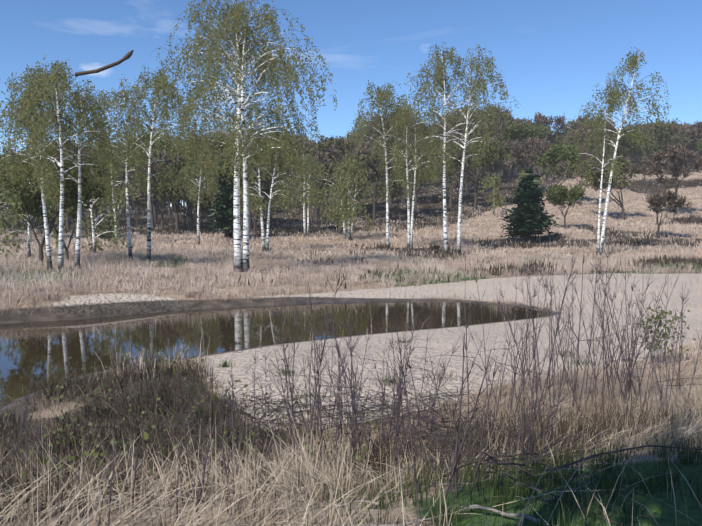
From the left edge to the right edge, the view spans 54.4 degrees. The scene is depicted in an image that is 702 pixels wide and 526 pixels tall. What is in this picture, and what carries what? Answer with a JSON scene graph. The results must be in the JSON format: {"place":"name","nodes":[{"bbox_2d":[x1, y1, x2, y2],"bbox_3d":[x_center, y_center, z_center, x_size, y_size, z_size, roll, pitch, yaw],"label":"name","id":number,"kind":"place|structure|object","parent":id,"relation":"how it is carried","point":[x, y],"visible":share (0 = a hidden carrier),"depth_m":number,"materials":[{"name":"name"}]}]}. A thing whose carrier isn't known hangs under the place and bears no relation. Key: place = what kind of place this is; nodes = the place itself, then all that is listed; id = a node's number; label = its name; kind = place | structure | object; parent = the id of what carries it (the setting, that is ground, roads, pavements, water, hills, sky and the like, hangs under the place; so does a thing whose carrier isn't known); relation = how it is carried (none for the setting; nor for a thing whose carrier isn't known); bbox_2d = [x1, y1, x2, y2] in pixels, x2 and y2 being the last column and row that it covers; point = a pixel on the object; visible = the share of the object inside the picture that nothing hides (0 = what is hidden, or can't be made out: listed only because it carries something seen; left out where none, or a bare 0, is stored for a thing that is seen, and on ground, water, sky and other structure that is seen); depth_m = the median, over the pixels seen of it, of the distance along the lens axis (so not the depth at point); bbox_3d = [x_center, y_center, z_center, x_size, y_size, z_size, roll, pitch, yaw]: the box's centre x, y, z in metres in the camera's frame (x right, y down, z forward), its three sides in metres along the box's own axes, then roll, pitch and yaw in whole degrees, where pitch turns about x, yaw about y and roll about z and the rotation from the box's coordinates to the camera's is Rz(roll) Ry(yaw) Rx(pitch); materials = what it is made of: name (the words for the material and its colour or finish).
{"place":"outdoors","nodes":[
{"label":"outdoors","id":0,"kind":"place"},
{"bbox_2d":[0,302,550,408],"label":"pond water","id":1,"kind":"structure","parent":0,"point":[29,349],"depth_m":20.06,"materials":[{"name":"brown liquid"}]},
{"bbox_2d":[0,170,701,525],"bbox_3d":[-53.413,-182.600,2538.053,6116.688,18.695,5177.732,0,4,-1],"label":"ground","id":2,"kind":"structure","parent":0,"point":[84,306],"depth_m":16.42,"materials":[{"name":"sand"}]},
{"bbox_2d":[0,176,37,236],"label":"green tree","id":3,"kind":"object","parent":2,"relation":"on","point":[16,235],"visible":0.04,"depth_m":62.02,"materials":[{"name":"green plant"}]},
{"bbox_2d":[0,176,85,258],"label":"birch","id":4,"kind":"object","parent":2,"relation":"on","point":[13,222],"visible":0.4,"depth_m":42.66,"materials":[{"name":"green plant"}]},
{"bbox_2d":[5,177,88,261],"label":"green tree","id":5,"kind":"object","parent":2,"relation":"on","point":[38,211],"visible":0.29,"depth_m":39.03,"materials":[{"name":"green plant"}]},
{"bbox_2d":[0,139,111,264],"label":"green tree","id":6,"kind":"object","parent":2,"relation":"on","point":[73,184],"visible":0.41,"depth_m":36.76,"materials":[{"name":"green plant"}]},
{"bbox_2d":[0,55,125,269],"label":"birch","id":7,"kind":"object","parent":2,"relation":"on","point":[11,174],"visible":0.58,"depth_m":32.59,"materials":[{"name":"green plant"}]},
{"bbox_2d":[7,58,124,271],"bbox_3d":[-14.031,-4.515,33.132,5.125,10.067,5.441,-4,6,-45],"label":"birch","id":8,"kind":"object","parent":2,"relation":"on","point":[62,79],"visible":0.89,"depth_m":32.06,"materials":[{"name":"green plant"}]},
{"bbox_2d":[50,140,91,227],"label":"bare tree","id":9,"kind":"object","parent":2,"relation":"on","point":[68,221],"visible":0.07,"depth_m":88.26,"materials":[{"name":"brown plant"}]},
{"bbox_2d":[18,79,139,268],"bbox_3d":[-13.798,-4.247,33.775,4.798,9.438,5.907,-4,5,-42],"label":"birch","id":10,"kind":"object","parent":2,"relation":"on","point":[79,181],"visible":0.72,"depth_m":33.28,"materials":[{"name":"green plant"}]},
{"bbox_2d":[81,193,112,237],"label":"green tree","id":11,"kind":"object","parent":2,"relation":"on","point":[93,209],"visible":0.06,"depth_m":62.62,"materials":[{"name":"green plant"}]},
{"bbox_2d":[56,177,138,254],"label":"birch","id":12,"kind":"object","parent":2,"relation":"on","point":[94,246],"visible":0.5,"depth_m":45.25,"materials":[{"name":"green plant"}]},
{"bbox_2d":[87,154,133,224],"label":"mixed tree","id":13,"kind":"object","parent":2,"relation":"on","point":[121,177],"visible":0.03,"depth_m":99.07,"materials":[{"name":"green plant"}]},
{"bbox_2d":[87,139,140,242],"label":"birch","id":14,"kind":"object","parent":2,"relation":"on","point":[124,186],"visible":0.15,"depth_m":54.37,"materials":[{"name":"green plant"}]},
{"bbox_2d":[75,74,175,260],"bbox_3d":[-12.825,-5.327,38.981,4.387,10.723,5.140,4,6,44],"label":"birch","id":15,"kind":"object","parent":2,"relation":"on","point":[124,93],"visible":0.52,"depth_m":38.79,"materials":[{"name":"green plant"}]},
{"bbox_2d":[109,176,158,228],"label":"mixed tree","id":16,"kind":"object","parent":2,"relation":"on","point":[137,202],"visible":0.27,"depth_m":86.81,"materials":[{"name":"green plant"}]},
{"bbox_2d":[123,196,146,225],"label":"bare tree","id":17,"kind":"object","parent":2,"relation":"on","point":[143,205],"visible":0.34,"depth_m":91.98,"materials":[{"name":"brown plant"}]},
{"bbox_2d":[117,124,181,228],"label":"green tree","id":18,"kind":"object","parent":2,"relation":"on","point":[154,156],"visible":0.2,"depth_m":80.13,"materials":[{"name":"green plant"}]},
{"bbox_2d":[132,185,173,228],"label":"bare tree","id":19,"kind":"object","parent":2,"relation":"on","point":[142,194],"visible":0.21,"depth_m":81.21,"materials":[{"name":"brown plant"}]},
{"bbox_2d":[113,66,198,261],"bbox_3d":[-10.412,-5.335,37.916,5.204,10.922,3.942,-2,4,-25],"label":"birch","id":20,"kind":"object","parent":2,"relation":"on","point":[154,105],"visible":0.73,"depth_m":37.66,"materials":[{"name":"green plant"}]},
{"bbox_2d":[153,195,161,222],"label":"bare tree","id":21,"kind":"object","parent":2,"relation":"on","point":[155,211],"depth_m":101.97,"materials":[{"name":"brown plant"}]},
{"bbox_2d":[125,149,194,231],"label":"bare tree","id":22,"kind":"object","parent":2,"relation":"on","point":[155,170],"visible":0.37,"depth_m":72.28,"materials":[{"name":"brown plant"}]},
{"bbox_2d":[130,150,210,231],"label":"green tree","id":23,"kind":"object","parent":2,"relation":"on","point":[152,186],"visible":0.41,"depth_m":73.48,"materials":[{"name":"green plant"}]},
{"bbox_2d":[0,340,377,492],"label":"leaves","id":24,"kind":"object","parent":2,"relation":"on","point":[118,442],"visible":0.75,"depth_m":8.98,"materials":[{"name":"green plant"}]},
{"bbox_2d":[172,178,211,231],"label":"bare tree","id":25,"kind":"object","parent":2,"relation":"on","point":[184,217],"visible":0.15,"depth_m":75.48,"materials":[{"name":"brown plant"}]},
{"bbox_2d":[166,152,221,244],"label":"birch","id":26,"kind":"object","parent":2,"relation":"on","point":[197,191],"visible":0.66,"depth_m":54.55,"materials":[{"name":"green plant"}]},
{"bbox_2d":[176,148,214,230],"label":"green tree","id":27,"kind":"object","parent":2,"relation":"on","point":[208,200],"visible":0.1,"depth_m":74.89,"materials":[{"name":"green plant"}]},
{"bbox_2d":[187,197,219,221],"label":"green tree","id":28,"kind":"object","parent":2,"relation":"on","point":[201,211],"visible":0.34,"depth_m":77.68,"materials":[{"name":"green plant"}]},
{"bbox_2d":[177,133,250,202],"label":"bare tree","id":29,"kind":"object","parent":2,"relation":"on","point":[208,145],"visible":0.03,"depth_m":81.33,"materials":[{"name":"brown plant"}]},
{"bbox_2d":[199,156,255,237],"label":"birch","id":30,"kind":"object","parent":2,"relation":"on","point":[230,233],"visible":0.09,"depth_m":62.66,"materials":[{"name":"green plant"}]},
{"bbox_2d":[141,0,337,271],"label":"birch","id":31,"kind":"object","parent":2,"relation":"on","point":[237,26],"visible":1,"depth_m":34.28,"materials":[{"name":"green plant"}]},
{"bbox_2d":[210,137,293,231],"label":"bare tree","id":32,"kind":"object","parent":2,"relation":"on","point":[250,215],"visible":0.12,"depth_m":70.93,"materials":[{"name":"brown plant"}]},
{"bbox_2d":[240,181,276,228],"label":"green tree","id":33,"kind":"object","parent":2,"relation":"on","point":[264,195],"visible":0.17,"depth_m":75.57,"materials":[{"name":"green plant"}]},
{"bbox_2d":[215,130,311,224],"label":"bare tree","id":34,"kind":"object","parent":2,"relation":"on","point":[267,204],"visible":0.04,"depth_m":82.31,"materials":[{"name":"brown plant"}]},
{"bbox_2d":[226,136,307,251],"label":"birch","id":35,"kind":"object","parent":2,"relation":"on","point":[280,195],"visible":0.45,"depth_m":49.92,"materials":[{"name":"green plant"}]},
{"bbox_2d":[0,277,592,384],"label":"shore tufts","id":36,"kind":"object","parent":2,"relation":"on","point":[140,357],"visible":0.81,"depth_m":22.70,"materials":[{"name":"beige plant"}]},
{"bbox_2d":[281,153,329,236],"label":"birch","id":37,"kind":"object","parent":2,"relation":"on","point":[312,168],"visible":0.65,"depth_m":65.15,"materials":[{"name":"green plant"}]},
{"bbox_2d":[289,154,332,220],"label":"bare tree","id":38,"kind":"object","parent":2,"relation":"on","point":[321,159],"visible":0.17,"depth_m":91.17,"materials":[{"name":"brown plant"}]},
{"bbox_2d":[301,159,337,220],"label":"bare tree","id":39,"kind":"object","parent":2,"relation":"on","point":[328,181],"visible":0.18,"depth_m":89.98,"materials":[{"name":"brown plant"}]},
{"bbox_2d":[290,135,351,215],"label":"mixed tree","id":40,"kind":"object","parent":2,"relation":"on","point":[327,142],"visible":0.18,"depth_m":97.12,"materials":[{"name":"green plant"}]},
{"bbox_2d":[89,139,559,241],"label":"conifers","id":41,"kind":"object","parent":2,"relation":"on","point":[528,217],"visible":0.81,"depth_m":57.94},
{"bbox_2d":[306,150,378,239],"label":"birch","id":42,"kind":"object","parent":2,"relation":"on","point":[343,187],"visible":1,"depth_m":60.87,"materials":[{"name":"green plant"}]},
{"bbox_2d":[312,135,373,202],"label":"bare tree","id":43,"kind":"object","parent":2,"relation":"on","point":[335,149],"visible":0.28,"depth_m":93.71,"materials":[{"name":"brown plant"}]},
{"bbox_2d":[0,345,701,525],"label":"dry grass","id":44,"kind":"structure","parent":2,"relation":"on","point":[562,428],"depth_m":8.62,"materials":[{"name":"plant"}]},
{"bbox_2d":[0,194,701,259],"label":"grass","id":45,"kind":"structure","parent":2,"relation":"on","point":[281,237],"depth_m":61.73,"materials":[{"name":"plant"}]},
{"bbox_2d":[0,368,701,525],"bbox_3d":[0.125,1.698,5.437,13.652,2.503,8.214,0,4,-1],"label":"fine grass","id":46,"kind":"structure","parent":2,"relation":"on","point":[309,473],"depth_m":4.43,"materials":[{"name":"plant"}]},
{"bbox_2d":[0,169,701,229],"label":"grass","id":47,"kind":"structure","parent":2,"relation":"on","point":[694,175],"depth_m":115.16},
{"bbox_2d":[0,239,701,297],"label":"green grass","id":48,"kind":"structure","parent":2,"relation":"on","point":[70,273],"depth_m":35.42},
{"bbox_2d":[2,287,701,410],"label":"grass","id":49,"kind":"structure","parent":2,"relation":"on","point":[686,355],"depth_m":13.79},
{"bbox_2d":[3,178,701,288],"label":"dry grass","id":50,"kind":"structure","parent":2,"relation":"on","point":[171,220],"depth_m":73.77,"materials":[{"name":"plant"}]},
{"bbox_2d":[329,133,375,152],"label":"mixed tree","id":51,"kind":"object","parent":2,"relation":"on","point":[334,139],"visible":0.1,"depth_m":123.76,"materials":[{"name":"green plant"}]},
{"bbox_2d":[4,237,701,525],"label":"bare shrubs","id":52,"kind":"object","parent":2,"relation":"on","point":[629,375],"visible":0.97,"depth_m":8.94,"materials":[{"name":"plant"}]},
{"bbox_2d":[328,145,399,219],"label":"bare tree","id":53,"kind":"object","parent":2,"relation":"on","point":[373,167],"visible":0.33,"depth_m":87.89,"materials":[{"name":"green plant"}]},
{"bbox_2d":[52,309,701,525],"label":"brushwood","id":54,"kind":"object","parent":2,"relation":"on","point":[495,461],"visible":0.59,"depth_m":8.94,"materials":[{"name":"plant"}]},
{"bbox_2d":[335,80,421,249],"bbox_3d":[2.107,-7.431,52.275,5.897,13.173,6.162,-3,5,-35],"label":"birch","id":55,"kind":"object","parent":2,"relation":"on","point":[382,96],"visible":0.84,"depth_m":51.69,"materials":[{"name":"green plant"}]},
{"bbox_2d":[350,112,407,181],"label":"bare tree","id":56,"kind":"object","parent":2,"relation":"on","point":[371,130],"visible":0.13,"depth_m":139.16,"materials":[{"name":"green plant"}]},
{"bbox_2d":[370,175,409,220],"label":"mixed tree","id":57,"kind":"object","parent":2,"relation":"on","point":[381,186],"visible":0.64,"depth_m":84.14,"materials":[{"name":"green plant"}]},
{"bbox_2d":[352,112,430,188],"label":"bare tree","id":58,"kind":"object","parent":2,"relation":"on","point":[374,132],"visible":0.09,"depth_m":139.33,"materials":[{"name":"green plant"}]},
{"bbox_2d":[361,130,422,204],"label":"bare tree","id":59,"kind":"object","parent":2,"relation":"on","point":[387,142],"visible":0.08,"depth_m":104.56,"materials":[{"name":"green plant"}]},
{"bbox_2d":[183,337,604,402],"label":"sand tufts","id":60,"kind":"object","parent":2,"relation":"on","point":[282,371],"visible":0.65,"depth_m":12.31,"materials":[{"name":"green plant"}]},
{"bbox_2d":[204,396,594,525],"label":"dead sticks","id":61,"kind":"object","parent":2,"relation":"on","point":[530,518],"visible":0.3,"depth_m":3.84,"materials":[{"name":"brown wood"}]},
{"bbox_2d":[379,149,432,215],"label":"bare tree","id":62,"kind":"object","parent":2,"relation":"on","point":[410,172],"visible":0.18,"depth_m":87.39,"materials":[{"name":"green plant"}]},
{"bbox_2d":[369,91,452,250],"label":"birch","id":63,"kind":"object","parent":2,"relation":"on","point":[406,118],"visible":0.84,"depth_m":51.44,"materials":[{"name":"green plant"}]},
{"bbox_2d":[401,167,435,204],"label":"mixed tree","id":64,"kind":"object","parent":2,"relation":"on","point":[421,181],"visible":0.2,"depth_m":102.74,"materials":[{"name":"green plant"}]},
{"bbox_2d":[422,141,472,208],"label":"bare tree","id":65,"kind":"object","parent":2,"relation":"on","point":[451,194],"visible":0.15,"depth_m":95.88,"materials":[{"name":"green plant"}]},
{"bbox_2d":[402,41,497,254],"bbox_3d":[6.944,-8.213,49.536,6.218,15.521,7.255,-4,5,-42],"label":"birch","id":66,"kind":"object","parent":2,"relation":"on","point":[440,73],"visible":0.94,"depth_m":49.19,"materials":[{"name":"green plant"}]},
{"bbox_2d":[430,106,481,186],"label":"bare tree","id":67,"kind":"object","parent":2,"relation":"on","point":[455,123],"visible":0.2,"depth_m":124.39,"materials":[{"name":"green plant"}]},
{"bbox_2d":[430,112,494,185],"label":"bare tree","id":68,"kind":"object","parent":2,"relation":"on","point":[459,135],"visible":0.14,"depth_m":121.78,"materials":[{"name":"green plant"}]},
{"bbox_2d":[411,44,518,254],"bbox_3d":[8.701,-8.111,50.189,7.663,15.238,5.470,2,4,23],"label":"birch","id":69,"kind":"object","parent":2,"relation":"on","point":[476,68],"visible":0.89,"depth_m":49.68,"materials":[{"name":"green plant"}]},
{"bbox_2d":[429,108,501,188],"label":"bare tree","id":70,"kind":"object","parent":2,"relation":"on","point":[457,184],"visible":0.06,"depth_m":123.71,"materials":[{"name":"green plant"}]},
{"bbox_2d":[457,171,477,195],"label":"bare tree","id":71,"kind":"object","parent":2,"relation":"on","point":[469,179],"visible":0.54,"depth_m":109.46,"materials":[{"name":"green plant"}]},
{"bbox_2d":[447,133,511,208],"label":"mixed tree","id":72,"kind":"object","parent":2,"relation":"on","point":[469,163],"visible":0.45,"depth_m":90.36,"materials":[{"name":"green plant"}]},
{"bbox_2d":[259,427,701,525],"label":"green grass","id":73,"kind":"structure","parent":2,"relation":"on","point":[536,477],"depth_m":4.22,"materials":[{"name":"plant"}]},
{"bbox_2d":[448,105,515,181],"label":"bare tree","id":74,"kind":"object","parent":2,"relation":"on","point":[502,120],"visible":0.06,"depth_m":137.89,"materials":[{"name":"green plant"}]},
{"bbox_2d":[477,172,506,214],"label":"birch","id":75,"kind":"object","parent":2,"relation":"on","point":[493,180],"visible":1,"depth_m":83.31,"materials":[{"name":"green plant"}]},
{"bbox_2d":[484,161,508,173],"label":"bare tree","id":76,"kind":"object","parent":2,"relation":"on","point":[499,166],"visible":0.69,"depth_m":131.28,"materials":[{"name":"brown plant"}]},
{"bbox_2d":[489,120,504,175],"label":"bare tree","id":77,"kind":"object","parent":2,"relation":"on","point":[499,129],"visible":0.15,"depth_m":136.19,"materials":[{"name":"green plant"}]},
{"bbox_2d":[501,120,542,178],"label":"green tree","id":78,"kind":"object","parent":2,"relation":"on","point":[522,132],"visible":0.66,"depth_m":135.36,"materials":[{"name":"green plant"}]},
{"bbox_2d":[504,139,548,186],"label":"bare tree","id":79,"kind":"object","parent":2,"relation":"on","point":[532,154],"visible":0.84,"depth_m":105.66,"materials":[{"name":"brown plant"}]},
{"bbox_2d":[512,167,544,201],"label":"birch","id":80,"kind":"object","parent":2,"relation":"on","point":[522,174],"visible":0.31,"depth_m":88.72,"materials":[{"name":"green plant"}]},
{"bbox_2d":[507,136,552,173],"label":"bare tree","id":81,"kind":"object","parent":2,"relation":"on","point":[546,144],"visible":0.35,"depth_m":109.53,"materials":[{"name":"brown plant"}]},
{"bbox_2d":[519,120,550,171],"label":"green tree","id":82,"kind":"object","parent":2,"relation":"on","point":[545,130],"visible":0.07,"depth_m":143.38,"materials":[{"name":"green plant"}]},
{"bbox_2d":[530,112,569,173],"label":"bare tree","id":83,"kind":"object","parent":2,"relation":"on","point":[539,119],"visible":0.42,"depth_m":167.39,"materials":[{"name":"brown plant"}]},
{"bbox_2d":[533,141,581,203],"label":"green tree","id":84,"kind":"object","parent":2,"relation":"on","point":[554,157],"visible":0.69,"depth_m":91.66,"materials":[{"name":"green plant"}]},
{"bbox_2d":[548,130,568,144],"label":"mixed tree","id":85,"kind":"object","parent":2,"relation":"on","point":[562,137],"visible":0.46,"depth_m":169.08,"materials":[{"name":"green plant"}]},
{"bbox_2d":[541,182,587,228],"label":"green tree","id":86,"kind":"object","parent":2,"relation":"on","point":[556,194],"visible":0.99,"depth_m":68.58,"materials":[{"name":"green plant"}]},
{"bbox_2d":[567,114,592,129],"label":"bare tree","id":87,"kind":"object","parent":2,"relation":"on","point":[576,126],"visible":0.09,"depth_m":174.96,"materials":[{"name":"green plant"}]},
{"bbox_2d":[558,144,606,205],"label":"bare tree","id":88,"kind":"object","parent":2,"relation":"on","point":[562,165],"visible":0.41,"depth_m":87.80,"materials":[{"name":"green plant"}]},
{"bbox_2d":[565,122,616,147],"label":"bare tree","id":89,"kind":"object","parent":2,"relation":"on","point":[581,140],"visible":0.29,"depth_m":134.70,"materials":[{"name":"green plant"}]},
{"bbox_2d":[576,115,623,151],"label":"bare tree","id":90,"kind":"object","parent":2,"relation":"on","point":[583,135],"visible":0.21,"depth_m":132.19,"materials":[{"name":"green plant"}]},
{"bbox_2d":[576,150,641,219],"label":"mixed tree","id":91,"kind":"object","parent":2,"relation":"on","point":[595,173],"visible":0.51,"depth_m":74.61,"materials":[{"name":"green plant"}]},
{"bbox_2d":[555,48,672,255],"bbox_3d":[18.298,-7.690,48.209,7.480,14.751,5.968,1,4,19],"label":"birch","id":92,"kind":"object","parent":2,"relation":"on","point":[614,97],"visible":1,"depth_m":47.98,"materials":[{"name":"green plant"}]},
{"bbox_2d":[609,124,648,163],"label":"green tree","id":93,"kind":"object","parent":2,"relation":"on","point":[622,142],"visible":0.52,"depth_m":136.05,"materials":[{"name":"green plant"}]},
{"bbox_2d":[627,141,653,163],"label":"green tree","id":94,"kind":"object","parent":2,"relation":"on","point":[640,152],"visible":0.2,"depth_m":162.00,"materials":[{"name":"green plant"}]},
{"bbox_2d":[639,119,678,152],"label":"mixed tree","id":95,"kind":"object","parent":2,"relation":"on","point":[660,137],"visible":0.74,"depth_m":140.86,"materials":[{"name":"green plant"}]},
{"bbox_2d":[628,306,695,364],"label":"green sapling","id":96,"kind":"object","parent":2,"relation":"on","point":[675,318],"visible":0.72,"depth_m":13.10,"materials":[{"name":"green plant"}]},
{"bbox_2d":[637,142,701,214],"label":"bare tree","id":97,"kind":"object","parent":2,"relation":"on","point":[679,155],"visible":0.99,"depth_m":76.84,"materials":[{"name":"brown plant"}]},
{"bbox_2d":[645,189,693,237],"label":"bare tree","id":98,"kind":"object","parent":2,"relation":"on","point":[655,201],"visible":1,"depth_m":58.25,"materials":[{"name":"brown plant"}]},
{"bbox_2d":[654,134,692,166],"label":"mixed tree","id":99,"kind":"object","parent":2,"relation":"on","point":[681,140],"visible":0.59,"depth_m":156.83,"materials":[{"name":"green plant"}]},
{"bbox_2d":[674,123,695,168],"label":"bare tree","id":100,"kind":"object","parent":2,"relation":"on","point":[684,128],"visible":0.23,"depth_m":169.59,"materials":[{"name":"brown plant"}]},
{"bbox_2d":[679,129,701,167],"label":"mixed tree","id":101,"kind":"object","parent":2,"relation":"on","point":[691,145],"visible":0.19,"depth_m":161.16,"materials":[{"name":"green plant"}]},
{"bbox_2d":[685,120,701,142],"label":"bare tree","id":102,"kind":"object","parent":2,"relation":"on","point":[692,133],"visible":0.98,"depth_m":145.60,"materials":[{"name":"brown plant"}]},
{"bbox_2d":[0,246,701,316],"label":"grass","id":103,"kind":"structure","parent":0,"point":[304,268],"depth_m":34.58,"materials":[{"name":"plant"}]},
{"bbox_2d":[0,349,701,525],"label":"grass","id":104,"kind":"structure","parent":0,"point":[240,501],"depth_m":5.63,"materials":[{"name":"plant"}]},
{"bbox_2d":[0,0,701,209],"label":"sky","id":105,"kind":"structure","parent":0,"point":[551,55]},
{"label":"bare tree","id":106,"kind":"object","parent":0,"visible":0},
{"bbox_2d":[75,50,133,75],"bbox_3d":[-0.400,-0.323,1.101,0.101,0.038,0.014,1,4,9],"label":"branch","id":107,"kind":"object","parent":106,"relation":"attached to","point":[128,55],"visible":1,"depth_m":1.10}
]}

